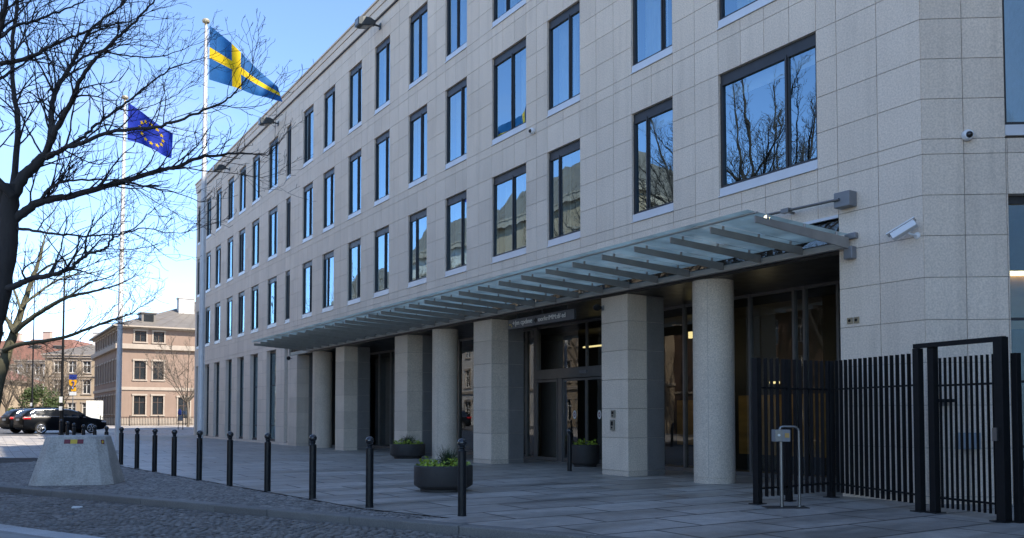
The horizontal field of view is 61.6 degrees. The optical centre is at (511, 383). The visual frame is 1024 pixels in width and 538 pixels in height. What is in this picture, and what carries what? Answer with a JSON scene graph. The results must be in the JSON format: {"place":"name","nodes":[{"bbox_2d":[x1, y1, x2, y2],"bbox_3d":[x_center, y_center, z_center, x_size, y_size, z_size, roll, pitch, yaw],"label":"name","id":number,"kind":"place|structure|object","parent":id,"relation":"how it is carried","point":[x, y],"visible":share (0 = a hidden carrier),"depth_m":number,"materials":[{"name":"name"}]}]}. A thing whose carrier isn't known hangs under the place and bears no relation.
{"place":"outdoors","nodes":[
{"label":"outdoors","id":0,"kind":"place"},
{"bbox_2d":[0,428,37,435],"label":"road","id":1,"kind":"structure","parent":0,"point":[5,432],"depth_m":51.70,"materials":[{"name":"grey asphalt"}]},
{"bbox_2d":[0,407,76,432],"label":"parked car","id":2,"kind":"object","parent":1,"relation":"on","point":[6,420],"visible":0.21,"depth_m":52.01,"materials":[{"name":"black paint"}]},
{"bbox_2d":[0,436,44,457],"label":"pavement","id":3,"kind":"structure","parent":0,"point":[20,446],"depth_m":39.72,"materials":[{"name":"grey concrete"}]},
{"bbox_2d":[0,530,51,537],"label":"footway","id":4,"kind":"structure","parent":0,"point":[5,534],"depth_m":11.58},
{"bbox_2d":[0,425,193,429],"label":"road","id":5,"kind":"structure","parent":0,"point":[157,427],"depth_m":81.39,"materials":[{"name":"grey asphalt"}]},
{"bbox_2d":[1,358,38,411],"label":"bare tree","id":6,"kind":"object","parent":5,"relation":"on","point":[7,404],"visible":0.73,"depth_m":95.70,"materials":[{"name":"brown plant"}]},
{"bbox_2d":[0,347,56,408],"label":"bare tree","id":7,"kind":"object","parent":5,"relation":"on","point":[16,395],"visible":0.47,"depth_m":98.99,"materials":[{"name":"brown plant"}]},
{"bbox_2d":[16,384,64,408],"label":"evergreen tree","id":8,"kind":"object","parent":5,"relation":"on","point":[38,393],"visible":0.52,"depth_m":86.03,"materials":[{"name":"green plant"}]},
{"bbox_2d":[0,344,92,405],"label":"bare tree","id":9,"kind":"object","parent":5,"relation":"on","point":[44,378],"visible":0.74,"depth_m":91.46,"materials":[{"name":"brown plant"}]},
{"bbox_2d":[31,353,92,404],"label":"bare tree","id":10,"kind":"object","parent":5,"relation":"on","point":[69,390],"visible":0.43,"depth_m":95.91,"materials":[{"name":"brown plant"}]},
{"bbox_2d":[86,401,102,419],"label":"site panel","id":11,"kind":"object","parent":5,"relation":"on","point":[94,409],"visible":0.71,"depth_m":94.33,"materials":[{"name":"grey metal"}]},
{"bbox_2d":[100,415,191,425],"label":"iron railing","id":12,"kind":"object","parent":5,"relation":"on","point":[145,421],"visible":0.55,"depth_m":93.91,"materials":[{"name":"black metal"}]},
{"bbox_2d":[143,328,194,426],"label":"bare tree","id":13,"kind":"object","parent":5,"relation":"on","point":[186,399],"visible":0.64,"depth_m":83.27,"materials":[{"name":"brown plant"}]},
{"bbox_2d":[0,0,374,343],"label":"sky","id":14,"kind":"structure","parent":0,"point":[301,31],"materials":[{"name":"blue"}]},
{"bbox_2d":[0,458,441,518],"bbox_3d":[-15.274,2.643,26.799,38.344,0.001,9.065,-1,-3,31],"label":"pavement","id":15,"kind":"structure","parent":0,"point":[8,460],"depth_m":18.61,"materials":[{"name":"grey stone"}]},
{"bbox_2d":[28,435,124,485],"bbox_3d":[-10.350,1.818,20.495,1.860,1.140,1.440,0,-2,-11],"label":"concrete barrier","id":16,"kind":"object","parent":15,"relation":"on","point":[68,460],"visible":1,"depth_m":19.98,"materials":[{"name":"grey concrete"}]},
{"bbox_2d":[0,184,164,406],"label":"bare tree","id":17,"kind":"object","parent":15,"relation":"on","point":[15,328],"visible":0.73,"depth_m":28.99,"materials":[{"name":"brown plant"}]},
{"bbox_2d":[152,428,157,471],"bbox_3d":[-10.300,1.953,24.743,0.150,1.297,0.150,0,-2,-1],"label":"bollard","id":18,"kind":"object","parent":15,"relation":"on","point":[154,449],"visible":0.94,"depth_m":24.69,"materials":[{"name":"metal"}]},
{"bbox_2d":[171,429,176,475],"bbox_3d":[-9.070,1.887,23.044,0.150,1.297,0.150,0,-2,-1],"label":"bollard","id":19,"kind":"object","parent":15,"relation":"on","point":[174,456],"visible":0.96,"depth_m":22.99,"materials":[{"name":"metal"}]},
{"bbox_2d":[196,430,202,480],"bbox_3d":[-7.830,1.828,21.496,0.150,1.297,0.150,0,-2,-1],"label":"bollard","id":20,"kind":"object","parent":15,"relation":"on","point":[199,459],"visible":0.98,"depth_m":21.44,"materials":[{"name":"metal"}]},
{"bbox_2d":[226,431,233,485],"bbox_3d":[-6.530,1.766,19.867,0.150,1.297,0.150,0,-2,-1],"label":"bollard","id":21,"kind":"object","parent":15,"relation":"on","point":[230,434],"visible":0.94,"depth_m":19.81,"materials":[{"name":"metal"}]},
{"bbox_2d":[0,492,487,537],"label":"street","id":22,"kind":"structure","parent":0,"point":[103,519],"depth_m":13.72,"materials":[{"name":"grey stone"}]},
{"bbox_2d":[85,430,448,517],"bbox_3d":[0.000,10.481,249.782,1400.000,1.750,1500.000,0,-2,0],"label":"ground","id":23,"kind":"structure","parent":0,"point":[159,437],"depth_m":59.37,"materials":[{"name":"grey stone"}]},
{"bbox_2d":[0,372,43,416],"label":"town house","id":24,"kind":"structure","parent":23,"relation":"on","point":[2,407],"depth_m":111.11,"materials":[{"name":"beige stone"}]},
{"bbox_2d":[14,331,90,404],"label":"town house","id":25,"kind":"structure","parent":23,"relation":"on","point":[27,350],"depth_m":143.19,"materials":[{"name":"red tile"}]},
{"bbox_2d":[41,332,99,414],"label":"town house","id":26,"kind":"structure","parent":23,"relation":"on","point":[81,398],"depth_m":123.17,"materials":[{"name":"brown brick"}]},
{"bbox_2d":[89,297,195,425],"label":"town house","id":27,"kind":"structure","parent":23,"relation":"on","point":[145,393],"depth_m":97.75,"materials":[{"name":"beige stone"}]},
{"bbox_2d":[132,394,146,415],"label":"window","id":28,"kind":"structure","parent":27,"relation":"in","point":[139,402],"depth_m":96.24,"materials":[{"name":"grey wood"}]},
{"bbox_2d":[132,359,147,380],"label":"window","id":29,"kind":"structure","parent":27,"relation":"in","point":[139,367],"depth_m":96.36,"materials":[{"name":"grey wood"}]},
{"bbox_2d":[133,329,147,342],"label":"window","id":30,"kind":"structure","parent":27,"relation":"in","point":[139,335],"depth_m":96.52,"materials":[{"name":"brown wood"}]},
{"bbox_2d":[150,394,164,415],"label":"window","id":31,"kind":"structure","parent":27,"relation":"in","point":[157,400],"depth_m":97.26,"materials":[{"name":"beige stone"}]},
{"bbox_2d":[151,359,165,380],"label":"window","id":32,"kind":"structure","parent":27,"relation":"in","point":[154,376],"depth_m":97.35,"materials":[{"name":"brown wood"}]},
{"bbox_2d":[0,0,317,343],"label":"bare tree","id":33,"kind":"object","parent":23,"relation":"on","point":[12,215],"visible":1,"depth_m":12.59,"materials":[{"name":"brown plant"}]},
{"bbox_2d":[194,0,1023,504],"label":"office building","id":34,"kind":"structure","parent":23,"relation":"on","point":[702,202],"depth_m":24.20,"materials":[{"name":"stone"}]},
{"bbox_2d":[214,302,219,343],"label":"window","id":35,"kind":"structure","parent":34,"relation":"in","point":[217,312],"depth_m":60.79,"materials":[{"name":"blue glass"}]},
{"bbox_2d":[214,245,220,288],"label":"window","id":36,"kind":"structure","parent":34,"relation":"in","point":[218,252],"depth_m":61.03,"materials":[{"name":"blue glass"}]},
{"bbox_2d":[226,296,232,340],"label":"window","id":37,"kind":"structure","parent":34,"relation":"in","point":[229,303],"depth_m":58.15,"materials":[{"name":"blue glass"}]},
{"bbox_2d":[226,237,232,282],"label":"window","id":38,"kind":"structure","parent":34,"relation":"in","point":[230,241],"depth_m":58.24,"materials":[{"name":"blue glass"}]},
{"bbox_2d":[227,360,231,437],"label":"window","id":39,"kind":"structure","parent":34,"relation":"in","point":[230,361],"depth_m":58.26,"materials":[{"name":"black glass"}]},
{"bbox_2d":[227,177,233,223],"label":"window","id":40,"kind":"structure","parent":34,"relation":"in","point":[231,189],"depth_m":58.27,"materials":[{"name":"blue glass"}]},
{"bbox_2d":[237,291,244,337],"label":"window","id":41,"kind":"structure","parent":34,"relation":"in","point":[240,330],"depth_m":55.55,"materials":[{"name":"brown metal"}]},
{"bbox_2d":[238,228,244,276],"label":"window","id":42,"kind":"structure","parent":34,"relation":"in","point":[242,233],"depth_m":55.68,"materials":[{"name":"blue glass"}]},
{"bbox_2d":[238,166,245,215],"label":"window","id":43,"kind":"structure","parent":34,"relation":"in","point":[244,169],"depth_m":55.77,"materials":[{"name":"blue glass"}]},
{"bbox_2d":[250,285,258,333],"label":"window","id":44,"kind":"structure","parent":34,"relation":"in","point":[256,288],"depth_m":52.68,"materials":[{"name":"brown metal"}]},
{"bbox_2d":[251,219,258,269],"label":"window","id":45,"kind":"structure","parent":34,"relation":"in","point":[256,223],"depth_m":53.15,"materials":[{"name":"blue glass"}]},
{"bbox_2d":[252,354,257,439],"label":"window","id":46,"kind":"structure","parent":34,"relation":"in","point":[254,374],"depth_m":53.27,"materials":[{"name":"black glass"}]},
{"bbox_2d":[252,155,259,205],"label":"window","id":47,"kind":"structure","parent":34,"relation":"in","point":[257,158],"depth_m":53.34,"materials":[{"name":"blue glass"}]},
{"bbox_2d":[267,276,276,328],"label":"window","id":48,"kind":"structure","parent":34,"relation":"in","point":[274,280],"depth_m":49.83,"materials":[{"name":"brown metal"}]},
{"bbox_2d":[267,206,277,261],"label":"window","id":49,"kind":"structure","parent":34,"relation":"in","point":[274,211],"depth_m":49.80,"materials":[{"name":"blue glass"}]},
{"bbox_2d":[269,350,275,441],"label":"window","id":50,"kind":"structure","parent":34,"relation":"in","point":[271,352],"depth_m":50.35,"materials":[{"name":"black glass"}]},
{"bbox_2d":[268,137,277,193],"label":"window","id":51,"kind":"structure","parent":34,"relation":"in","point":[276,151],"depth_m":49.95,"materials":[{"name":"brown metal"}]},
{"bbox_2d":[284,271,289,323],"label":"window","id":52,"kind":"structure","parent":34,"relation":"in","point":[288,272],"depth_m":47.46,"materials":[{"name":"brown metal"}]},
{"bbox_2d":[301,261,311,318],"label":"window","id":53,"kind":"structure","parent":34,"relation":"in","point":[309,264],"depth_m":44.83,"materials":[{"name":"brown metal"}]},
{"bbox_2d":[302,182,312,243],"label":"window","id":54,"kind":"structure","parent":34,"relation":"in","point":[308,188],"depth_m":44.68,"materials":[{"name":"blue glass"}]},
{"bbox_2d":[303,105,313,167],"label":"window","id":55,"kind":"structure","parent":34,"relation":"in","point":[310,111],"depth_m":45.15,"materials":[{"name":"brown metal"}]},
{"bbox_2d":[322,251,333,312],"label":"window","id":56,"kind":"structure","parent":34,"relation":"in","point":[329,257],"depth_m":42.58,"materials":[{"name":"blue glass"}]},
{"bbox_2d":[323,167,334,232],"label":"window","id":57,"kind":"structure","parent":34,"relation":"in","point":[330,173],"depth_m":42.30,"materials":[{"name":"blue glass"}]},
{"bbox_2d":[323,86,334,152],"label":"window","id":58,"kind":"structure","parent":34,"relation":"in","point":[331,92],"depth_m":42.25,"materials":[{"name":"brown metal"}]},
{"bbox_2d":[346,238,360,305],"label":"window","id":59,"kind":"structure","parent":34,"relation":"in","point":[356,244],"depth_m":39.33,"materials":[{"name":"brown metal"}]},
{"bbox_2d":[348,150,360,219],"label":"window","id":60,"kind":"structure","parent":34,"relation":"in","point":[357,156],"depth_m":39.25,"materials":[{"name":"brown metal"}]},
{"bbox_2d":[348,62,361,134],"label":"window","id":61,"kind":"structure","parent":34,"relation":"in","point":[358,69],"depth_m":39.76,"materials":[{"name":"brown metal"}]},
{"bbox_2d":[355,16,380,29],"bbox_3d":[-6.158,-15.427,36.870,1.098,0.449,0.500,1,-3,-32],"label":"floodlight","id":62,"kind":"object","parent":34,"relation":"attached to","point":[363,22],"visible":1,"depth_m":36.63,"materials":[{"name":"grey metal"}]},
{"bbox_2d":[373,226,388,297],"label":"window","id":63,"kind":"structure","parent":34,"relation":"in","point":[384,232],"depth_m":36.82,"materials":[{"name":"brown metal"}]},
{"bbox_2d":[373,130,389,206],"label":"window","id":64,"kind":"structure","parent":34,"relation":"in","point":[385,138],"depth_m":36.99,"materials":[{"name":"brown metal"}]},
{"bbox_2d":[374,36,389,115],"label":"window","id":65,"kind":"structure","parent":34,"relation":"in","point":[385,46],"depth_m":37.14,"materials":[{"name":"brown metal"}]},
{"bbox_2d":[407,209,426,287],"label":"window","id":66,"kind":"structure","parent":34,"relation":"in","point":[419,217],"depth_m":34.18,"materials":[{"name":"blue glass"}]},
{"bbox_2d":[408,105,426,188],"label":"window","id":67,"kind":"structure","parent":34,"relation":"in","point":[421,114],"depth_m":34.18,"materials":[{"name":"brown metal"}]},
{"bbox_2d":[408,2,427,89],"bbox_3d":[-3.531,-13.331,34.095,0.534,3.020,1.660,1,-3,-32],"label":"window","id":68,"kind":"structure","parent":34,"relation":"in","point":[422,23],"depth_m":34.27,"materials":[{"name":"blue glass"}]},
{"bbox_2d":[444,191,466,277],"bbox_3d":[-1.847,-5.369,31.138,0.539,2.920,1.620,1,-3,-32],"label":"window","id":69,"kind":"structure","parent":34,"relation":"in","point":[460,200],"depth_m":31.52,"materials":[{"name":"blue glass"}]},
{"bbox_2d":[444,78,466,169],"bbox_3d":[-1.847,-9.396,31.292,0.537,3.000,1.620,1,-3,-32],"label":"window","id":70,"kind":"structure","parent":34,"relation":"in","point":[458,90],"depth_m":31.70,"materials":[{"name":"brown metal"}]},
{"bbox_2d":[445,0,466,62],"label":"window","id":71,"kind":"structure","parent":34,"relation":"in","point":[461,4],"depth_m":31.68,"materials":[{"name":"blue glass"}]},
{"bbox_2d":[491,164,525,263],"bbox_3d":[0.081,-5.485,28.099,0.539,2.920,2.100,1,-3,-32],"label":"window","id":72,"kind":"structure","parent":34,"relation":"in","point":[513,180],"depth_m":28.27,"materials":[{"name":"blue glass"}]},
{"bbox_2d":[491,38,525,145],"bbox_3d":[0.078,-9.512,28.252,0.533,3.000,2.100,1,-3,-32],"label":"window","id":73,"kind":"structure","parent":34,"relation":"in","point":[511,54],"depth_m":28.14,"materials":[{"name":"brown metal"}]},
{"bbox_2d":[491,0,525,28],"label":"window","id":74,"kind":"structure","parent":34,"relation":"in","point":[511,6],"depth_m":28.51,"materials":[{"name":"grey metal"}]},
{"bbox_2d":[508,304,575,329],"bbox_3d":[0.862,-2.042,26.294,0.082,0.500,3.560,1,-3,-32],"label":"entrance sign","id":75,"kind":"object","parent":34,"relation":"hanging from","point":[558,316],"visible":1,"depth_m":26.13,"materials":[{"name":"metal"}]},
{"bbox_2d":[536,379,557,460],"bbox_3d":[1.266,1.322,30.773,0.060,2.880,1.310,1,-3,-32],"label":"sliding door","id":76,"kind":"structure","parent":34,"relation":"in","point":[538,457],"depth_m":31.15,"materials":[{"name":"metal"}]},
{"bbox_2d":[546,1,579,117],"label":"window","id":77,"kind":"structure","parent":34,"relation":"in","point":[567,22],"depth_m":25.97,"materials":[{"name":"blue glass"}]},
{"bbox_2d":[547,140,579,247],"bbox_3d":[1.715,-5.584,25.519,0.534,2.920,1.650,1,-3,-32],"label":"window","id":78,"kind":"structure","parent":34,"relation":"in","point":[563,155],"depth_m":25.90,"materials":[{"name":"blue glass"}]},
{"bbox_2d":[563,378,585,461],"bbox_3d":[2.166,1.273,29.496,0.060,2.880,1.320,1,-3,-32],"label":"sliding door","id":79,"kind":"structure","parent":34,"relation":"in","point":[572,379],"depth_m":29.96,"materials":[{"name":"metal"}]},
{"bbox_2d":[586,377,601,463],"bbox_3d":[2.881,1.230,28.359,0.060,2.880,1.340,1,-3,-32],"label":"sliding door","id":80,"kind":"structure","parent":34,"relation":"in","point":[588,378],"depth_m":28.88,"materials":[{"name":"metal"}]},
{"bbox_2d":[630,0,671,74],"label":"window","id":81,"kind":"structure","parent":34,"relation":"in","point":[656,11],"depth_m":22.76,"materials":[{"name":"blue glass"}]},
{"bbox_2d":[631,98,673,222],"bbox_3d":[3.743,-5.710,22.203,0.405,2.917,1.570,1,-3,-32],"label":"window","id":82,"kind":"structure","parent":34,"relation":"in","point":[660,115],"depth_m":22.36,"materials":[{"name":"brown metal"}]},
{"bbox_2d":[717,0,775,29],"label":"window","id":83,"kind":"structure","parent":34,"relation":"in","point":[744,7],"depth_m":19.84,"materials":[{"name":"grey metal"}]},
{"bbox_2d":[718,33,817,197],"bbox_3d":[5.730,-5.831,19.072,0.405,2.917,2.750,1,-3,-32],"label":"window","id":84,"kind":"structure","parent":34,"relation":"in","point":[799,55],"depth_m":18.97,"materials":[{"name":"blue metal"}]},
{"bbox_2d":[886,217,920,240],"bbox_3d":[7.241,-2.840,15.884,0.558,0.386,0.301,-2,-3,35],"label":"bullet camera","id":85,"kind":"object","parent":34,"relation":"attached to","point":[902,229],"visible":1,"depth_m":15.78,"materials":[{"name":"white metal"}]},
{"bbox_2d":[1002,0,1023,137],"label":"window","id":86,"kind":"structure","parent":34,"relation":"in","point":[1012,10],"depth_m":15.89,"materials":[{"name":"blue glass"}]},
{"bbox_2d":[21,430,566,457],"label":"plaza","id":87,"kind":"structure","parent":0,"point":[212,448],"depth_m":39.84,"materials":[{"name":"grey stone"}]},
{"bbox_2d":[13,407,106,433],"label":"parked car","id":88,"kind":"object","parent":87,"relation":"on","point":[41,420],"visible":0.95,"depth_m":50.80,"materials":[{"name":"black paint"}]},
{"bbox_2d":[58,261,64,434],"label":"lamp column","id":89,"kind":"structure","parent":87,"relation":"on","point":[61,409],"depth_m":44.02,"materials":[{"name":"black metal"}]},
{"bbox_2d":[114,95,127,450],"bbox_3d":[-17.216,-4.919,37.836,0.328,15.737,0.300,0,-2,0],"label":"flagpole","id":90,"kind":"object","parent":87,"relation":"on","point":[118,378],"visible":0.74,"depth_m":37.69,"materials":[{"name":"white metal"}]},
{"bbox_2d":[128,104,172,157],"bbox_3d":[-16.105,-11.248,38.232,1.917,2.436,0.260,0,-2,-12],"label":"starred flag","id":91,"kind":"object","parent":90,"relation":"attached to","point":[153,142],"visible":0.77,"depth_m":38.22,"materials":[{"name":"blue fabric"}]},
{"bbox_2d":[118,458,1023,537],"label":"plaza","id":92,"kind":"structure","parent":0,"point":[548,495],"depth_m":15.86,"materials":[{"name":"grey stone"}]},
{"bbox_2d":[197,18,209,458],"bbox_3d":[-11.716,-5.555,32.537,0.300,16.800,0.300,0,-2,0],"label":"flagpole","id":93,"kind":"object","parent":92,"relation":"on","point":[201,365],"visible":0.84,"depth_m":32.42,"materials":[{"name":"white metal"}]},
{"bbox_2d":[209,27,282,101],"bbox_3d":[-10.221,-12.274,33.036,2.721,2.816,0.426,1,-2,-15],"label":"national flag","id":94,"kind":"object","parent":93,"relation":"attached to","point":[262,86],"visible":0.77,"depth_m":32.92,"materials":[{"name":"blue fabric"}]},
{"bbox_2d":[264,433,271,491],"bbox_3d":[-5.210,1.705,18.298,0.150,1.297,0.150,0,-2,-1],"label":"bollard","id":95,"kind":"object","parent":92,"relation":"on","point":[267,465],"visible":0.95,"depth_m":18.25,"materials":[{"name":"metal"}]},
{"bbox_2d":[309,434,316,500],"bbox_3d":[-3.860,1.641,16.629,0.150,1.297,0.150,0,-2,-1],"label":"bollard","id":96,"kind":"object","parent":92,"relation":"on","point":[312,465],"visible":0.97,"depth_m":16.58,"materials":[{"name":"metal"}]},
{"bbox_2d":[365,436,373,509],"bbox_3d":[-2.490,1.579,15.011,0.150,1.297,0.150,0,-2,-1],"label":"bollard","id":97,"kind":"object","parent":92,"relation":"on","point":[369,469],"visible":0.96,"depth_m":14.96,"materials":[{"name":"metal"}]},
{"bbox_2d":[390,443,424,458],"bbox_3d":[-3.950,2.571,32.525,1.320,0.550,1.320,1,-2,-17],"label":"planter","id":98,"kind":"object","parent":92,"relation":"on","point":[407,451],"visible":0.84,"depth_m":31.98,"materials":[{"name":"concrete"}]},
{"bbox_2d":[414,463,472,492],"bbox_3d":[-1.470,2.028,18.386,1.260,0.550,1.260,1,-2,-17],"label":"planter","id":99,"kind":"object","parent":92,"relation":"on","point":[437,479],"visible":0.82,"depth_m":17.84,"materials":[{"name":"concrete"}]},
{"bbox_2d":[416,456,469,465],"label":"bedding plants","id":100,"kind":"object","parent":99,"relation":"on","point":[435,462],"visible":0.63,"depth_m":18.15,"materials":[{"name":"green plant"}]},
{"bbox_2d":[431,445,457,465],"bbox_3d":[-1.425,1.563,18.361,0.726,0.545,0.706,0,-2,0],"label":"grass tuft","id":101,"kind":"object","parent":99,"relation":"in","point":[447,456],"visible":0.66,"depth_m":18.28,"materials":[{"name":"green plant"}]},
{"bbox_2d":[457,438,466,515],"bbox_3d":[-0.800,1.530,13.751,0.150,1.297,0.150,0,-2,-1],"label":"bollard","id":102,"kind":"object","parent":92,"relation":"on","point":[462,442],"visible":0.95,"depth_m":13.70,"materials":[{"name":"black metal"}]},
{"bbox_2d":[567,428,571,470],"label":"bollard","id":103,"kind":"object","parent":92,"relation":"on","point":[569,450],"visible":0.95,"depth_m":24.89,"materials":[{"name":"metal"}]},
{"bbox_2d":[572,444,599,466],"bbox_3d":[2.314,2.288,27.108,0.900,0.700,0.900,1,-2,-17],"label":"planter","id":104,"kind":"object","parent":92,"relation":"on","point":[585,455],"visible":0.92,"depth_m":26.73,"materials":[{"name":"concrete"}]},
{"bbox_2d":[762,425,809,508],"bbox_3d":[4.780,1.458,15.035,0.740,1.432,0.380,0,-2,0],"label":"card reader stand","id":105,"kind":"object","parent":92,"relation":"on","point":[780,435],"visible":1,"depth_m":14.98,"materials":[{"name":"metal"}]},
{"bbox_2d":[748,348,928,512],"bbox_3d":[6.068,0.819,15.302,2.489,2.730,2.618,2,-3,-36],"label":"bar fence","id":106,"kind":"object","parent":92,"relation":"on","point":[833,483],"visible":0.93,"depth_m":15.85,"materials":[{"name":"black metal"}]},
{"bbox_2d":[913,336,1013,522],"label":"gate","id":107,"kind":"structure","parent":92,"relation":"on","point":[1002,502],"depth_m":13.52,"materials":[{"name":"metal"}]},
{"bbox_2d":[1010,353,1023,522],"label":"bar fence","id":108,"kind":"object","parent":92,"relation":"on","point":[1017,433],"visible":1,"depth_m":12.91,"materials":[{"name":"black metal"}]},
{"label":"street","id":109,"kind":"structure","parent":0,"visible":0},
{"bbox_2d":[0,524,103,537],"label":"kerb","id":110,"kind":"structure","parent":109,"relation":"on","point":[32,531],"depth_m":11.83,"materials":[{"name":"stone"}]},
{"bbox_2d":[0,484,631,537],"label":"kerb","id":111,"kind":"structure","parent":109,"relation":"on","point":[440,527],"depth_m":14.01,"materials":[{"name":"stone"}]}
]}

